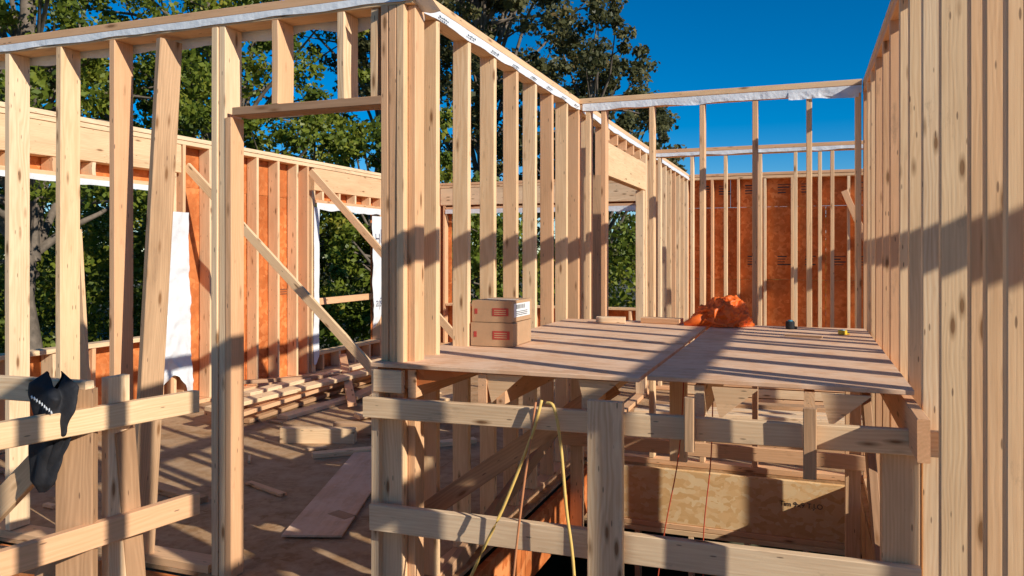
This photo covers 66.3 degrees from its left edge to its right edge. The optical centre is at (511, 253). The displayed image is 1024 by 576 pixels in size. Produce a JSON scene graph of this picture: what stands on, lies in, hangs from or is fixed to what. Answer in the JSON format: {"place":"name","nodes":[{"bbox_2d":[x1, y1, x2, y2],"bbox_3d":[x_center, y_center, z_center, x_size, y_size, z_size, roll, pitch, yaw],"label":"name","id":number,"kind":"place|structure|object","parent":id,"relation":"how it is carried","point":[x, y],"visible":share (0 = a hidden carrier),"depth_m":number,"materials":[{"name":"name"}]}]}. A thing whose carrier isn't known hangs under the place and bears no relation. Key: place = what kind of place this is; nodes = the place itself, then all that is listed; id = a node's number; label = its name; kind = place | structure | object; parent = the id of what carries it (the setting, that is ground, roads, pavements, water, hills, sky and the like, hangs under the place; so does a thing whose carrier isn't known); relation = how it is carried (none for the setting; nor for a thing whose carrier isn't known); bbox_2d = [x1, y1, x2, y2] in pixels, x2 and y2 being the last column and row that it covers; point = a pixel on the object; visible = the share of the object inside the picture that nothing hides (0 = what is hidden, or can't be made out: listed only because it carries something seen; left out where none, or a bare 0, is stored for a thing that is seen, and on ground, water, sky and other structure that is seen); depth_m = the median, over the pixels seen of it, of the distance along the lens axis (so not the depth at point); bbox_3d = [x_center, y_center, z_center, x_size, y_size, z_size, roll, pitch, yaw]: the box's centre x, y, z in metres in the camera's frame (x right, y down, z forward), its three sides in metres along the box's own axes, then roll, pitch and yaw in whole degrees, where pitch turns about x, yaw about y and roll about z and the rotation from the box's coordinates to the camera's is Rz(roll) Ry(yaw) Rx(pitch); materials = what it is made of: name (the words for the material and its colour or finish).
{"place":"outdoors","nodes":[
{"label":"outdoors","id":0,"kind":"place"},
{"bbox_2d":[0,263,861,575],"bbox_3d":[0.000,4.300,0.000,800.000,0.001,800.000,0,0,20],"label":"ground","id":1,"kind":"structure","parent":0,"point":[556,565],"depth_m":10.82,"materials":[{"name":"brown soil"}]},
{"bbox_2d":[0,0,272,349],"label":"maple tree","id":2,"kind":"object","parent":1,"relation":"on","point":[14,22],"visible":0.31,"depth_m":16.37,"materials":[{"name":"green plant"}]},
{"bbox_2d":[0,59,282,346],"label":"tree thicket","id":3,"kind":"object","parent":1,"relation":"on","point":[138,233],"visible":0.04,"depth_m":25.20,"materials":[{"name":"green plant"}]},
{"bbox_2d":[45,0,370,162],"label":"maple tree","id":4,"kind":"object","parent":1,"relation":"on","point":[313,93],"visible":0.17,"depth_m":20.46,"materials":[{"name":"green plant"}]},
{"bbox_2d":[178,103,380,344],"bbox_3d":[-5.757,0.344,18.821,5.383,8.011,6.236,0,0,-12],"label":"maple tree","id":5,"kind":"object","parent":1,"relation":"on","point":[307,138],"visible":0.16,"depth_m":17.86,"materials":[{"name":"green plant"}]},
{"bbox_2d":[242,0,496,332],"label":"oak tree","id":6,"kind":"object","parent":1,"relation":"on","point":[327,61],"visible":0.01,"depth_m":28.39,"materials":[{"name":"green plant"}]},
{"bbox_2d":[319,105,521,346],"bbox_3d":[-1.965,0.433,18.047,5.705,7.844,5.398,0,0,-36],"label":"maple tree","id":7,"kind":"object","parent":1,"relation":"on","point":[354,142],"visible":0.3,"depth_m":16.98,"materials":[{"name":"green plant"}]},
{"bbox_2d":[0,467,842,575],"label":"foundation wall","id":8,"kind":"structure","parent":1,"relation":"on","point":[532,512],"depth_m":8.06,"materials":[{"name":"concrete"}]},
{"bbox_2d":[0,375,871,575],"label":"subfloor","id":9,"kind":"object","parent":8,"relation":"on","point":[299,474],"visible":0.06,"depth_m":5.42,"materials":[{"name":"brown wood"}]},
{"bbox_2d":[80,229,91,379],"bbox_3d":[-3.586,0.614,6.462,0.274,1.940,1.044,0,0,-27],"label":"leaning lumber","id":10,"kind":"object","parent":9,"relation":"on","point":[85,372],"visible":0.21,"depth_m":6.04,"materials":[{"name":"brown wood"}]},
{"bbox_2d":[0,374,199,575],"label":"guard rail","id":11,"kind":"object","parent":9,"relation":"on","point":[75,540],"visible":0.92,"depth_m":2.94,"materials":[{"name":"brown wood"}]},
{"bbox_2d":[28,371,78,492],"bbox_3d":[-1.650,0.645,2.808,0.254,0.450,0.134,0,0,20],"label":"black jacket","id":12,"kind":"object","parent":11,"relation":"attached to","point":[45,396],"visible":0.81,"depth_m":2.78,"materials":[{"name":"fabric"}]},
{"bbox_2d":[0,101,380,453],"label":"sheathed wall","id":13,"kind":"structure","parent":9,"relation":"on","point":[278,324],"depth_m":9.22,"materials":[{"name":"brown wood"}]},
{"bbox_2d":[185,163,377,374],"bbox_3d":[-2.100,0.341,7.690,2.761,2.548,0.038,0,0,19],"label":"diagonal brace","id":14,"kind":"object","parent":13,"relation":"attached to","point":[305,296],"visible":0.65,"depth_m":7.67,"materials":[{"name":"brown wood"}]},
{"bbox_2d":[309,169,452,338],"bbox_3d":[-1.375,0.261,9.687,2.693,2.703,0.041,0,0,20],"label":"diagonal brace","id":15,"kind":"object","parent":13,"relation":"attached to","point":[369,238],"visible":0.35,"depth_m":9.91,"materials":[{"name":"brown wood"}]},
{"bbox_2d":[0,0,424,575],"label":"stud wall","id":16,"kind":"structure","parent":9,"relation":"on","point":[396,97],"depth_m":3.93,"materials":[{"name":"brown wood"}]},
{"bbox_2d":[0,392,476,518],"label":"lumber offcut","id":17,"kind":"object","parent":9,"relation":"on","point":[344,432],"visible":0.34,"depth_m":6.58,"materials":[{"name":"brown wood"}]},
{"bbox_2d":[204,353,380,423],"bbox_3d":[-1.717,1.448,9.301,1.382,0.337,4.977,0,0,20],"label":"lumber stack","id":18,"kind":"object","parent":9,"relation":"on","point":[284,394],"visible":0.45,"depth_m":8.19,"materials":[{"name":"brown wood"}]},
{"bbox_2d":[281,452,370,536],"bbox_3d":[-1.101,1.584,5.301,0.340,0.012,1.831,0,0,1],"label":"plywood offcut","id":19,"kind":"object","parent":9,"relation":"on","point":[346,488],"visible":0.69,"depth_m":4.96,"materials":[{"name":"brown wood"}]},
{"bbox_2d":[415,0,688,575],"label":"stud wall","id":20,"kind":"structure","parent":9,"relation":"on","point":[626,168],"depth_m":5.04,"materials":[{"name":"brown wood"}]},
{"bbox_2d":[363,319,938,575],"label":"plywood platform","id":21,"kind":"structure","parent":9,"relation":"on","point":[599,365],"depth_m":3.30,"materials":[{"name":"brown wood"}]},
{"bbox_2d":[471,319,530,346],"bbox_3d":[-0.056,0.425,4.225,0.235,0.123,0.303,0,0,19],"label":"cardboard box","id":22,"kind":"object","parent":21,"relation":"on","point":[499,334],"visible":0.83,"depth_m":4.10,"materials":[{"name":"cardboard"}]},
{"bbox_2d":[472,297,531,322],"bbox_3d":[-0.050,0.305,4.229,0.228,0.113,0.303,0,0,22],"label":"cardboard box","id":23,"kind":"object","parent":22,"relation":"on","point":[502,310],"visible":1,"depth_m":4.11,"materials":[{"name":"cardboard"}]},
{"bbox_2d":[470,400,542,575],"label":"rope","id":24,"kind":"object","parent":21,"relation":"hanging from","point":[510,489],"visible":1,"depth_m":3.15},
{"bbox_2d":[513,402,536,575],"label":"rope","id":25,"kind":"object","parent":21,"relation":"hanging from","point":[522,495],"visible":1,"depth_m":3.13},
{"bbox_2d":[546,401,575,575],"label":"rope","id":26,"kind":"object","parent":21,"relation":"hanging from","point":[564,485],"visible":1,"depth_m":3.07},
{"bbox_2d":[658,382,683,575],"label":"rope","id":27,"kind":"object","parent":21,"relation":"hanging from","point":[675,472],"visible":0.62,"depth_m":3.96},
{"bbox_2d":[703,404,712,575],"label":"rope","id":28,"kind":"object","parent":21,"relation":"hanging from","point":[708,484],"visible":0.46,"depth_m":3.90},
{"bbox_2d":[683,295,754,326],"bbox_3d":[1.397,0.383,5.249,0.401,0.209,0.317,0,0,37],"label":"orange bag","id":29,"kind":"object","parent":21,"relation":"on","point":[728,311],"visible":1,"depth_m":5.17,"materials":[{"name":"plastic"}]},
{"bbox_2d":[786,320,796,328],"bbox_3d":[1.796,0.459,5.040,0.070,0.058,0.056,0,0,20],"label":"chalk line reel","id":30,"kind":"object","parent":21,"relation":"on","point":[790,324],"visible":1,"depth_m":5.02,"materials":[{"name":"black plastic"}]},
{"bbox_2d":[838,329,849,334],"bbox_3d":[1.990,0.474,4.701,0.065,0.029,0.052,0,0,20],"label":"tape measure","id":31,"kind":"object","parent":21,"relation":"on","point":[842,332],"visible":1,"depth_m":4.68,"materials":[{"name":"yellow plastic"}]},
{"bbox_2d":[440,169,862,344],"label":"sheathed wall","id":32,"kind":"structure","parent":9,"relation":"on","point":[777,247],"depth_m":11.82,"materials":[{"name":"brown wood"}]},
{"bbox_2d":[0,170,635,390],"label":"house wrap","id":33,"kind":"object","parent":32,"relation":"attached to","point":[178,361],"visible":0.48,"depth_m":8.07,"materials":[{"name":"white plastic"}]},
{"bbox_2d":[579,79,862,482],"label":"stud wall","id":34,"kind":"structure","parent":9,"relation":"on","point":[809,91],"depth_m":5.82,"materials":[{"name":"brown wood"}]},
{"bbox_2d":[634,383,862,454],"bbox_3d":[3.037,1.470,7.072,3.744,0.292,2.115,0,0,20],"label":"lumber stack","id":35,"kind":"object","parent":9,"relation":"on","point":[780,404],"visible":0.09,"depth_m":7.36,"materials":[{"name":"brown wood"}]},
{"bbox_2d":[656,140,862,389],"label":"stud wall","id":36,"kind":"structure","parent":9,"relation":"on","point":[795,149],"depth_m":8.79,"materials":[{"name":"brown wood"}]},
{"bbox_2d":[863,0,1023,575],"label":"stud wall","id":37,"kind":"structure","parent":9,"relation":"on","point":[943,203],"depth_m":2.36,"materials":[{"name":"brown wood"}]},
{"bbox_2d":[0,164,852,352],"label":"shrubbery","id":38,"kind":"object","parent":1,"relation":"on","point":[90,248],"visible":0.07,"depth_m":20.61,"materials":[{"name":"green plant"}]},
{"bbox_2d":[0,214,862,327],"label":"distant trees","id":39,"kind":"object","parent":1,"relation":"on","point":[325,283],"visible":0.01,"depth_m":44.88,"materials":[{"name":"green plant"}]},
{"bbox_2d":[0,460,872,575],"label":"stairwell framing","id":40,"kind":"object","parent":1,"relation":"on","point":[806,516],"visible":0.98,"depth_m":5.64,"materials":[{"name":"brown wood"}]},
{"bbox_2d":[358,0,627,299],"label":"oak tree","id":41,"kind":"object","parent":1,"relation":"on","point":[480,14],"visible":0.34,"depth_m":21.85,"materials":[{"name":"green plant"}]},
{"bbox_2d":[496,3,686,271],"bbox_3d":[2.057,-1.248,22.214,5.815,11.193,5.200,0,0,43],"label":"oak tree","id":42,"kind":"object","parent":1,"relation":"on","point":[597,60],"visible":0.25,"depth_m":21.09,"materials":[{"name":"green plant"}]},
{"bbox_2d":[628,110,680,235],"bbox_3d":[7.553,-1.710,40.110,3.805,12.080,4.192,0,0,20],"label":"pine tree","id":43,"kind":"object","parent":1,"relation":"on","point":[661,140],"visible":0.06,"depth_m":39.76,"materials":[{"name":"green plant"}]},
{"bbox_2d":[0,0,890,257],"label":"sky","id":44,"kind":"structure","parent":0,"point":[697,44],"materials":[{"name":"blue"}]}
]}

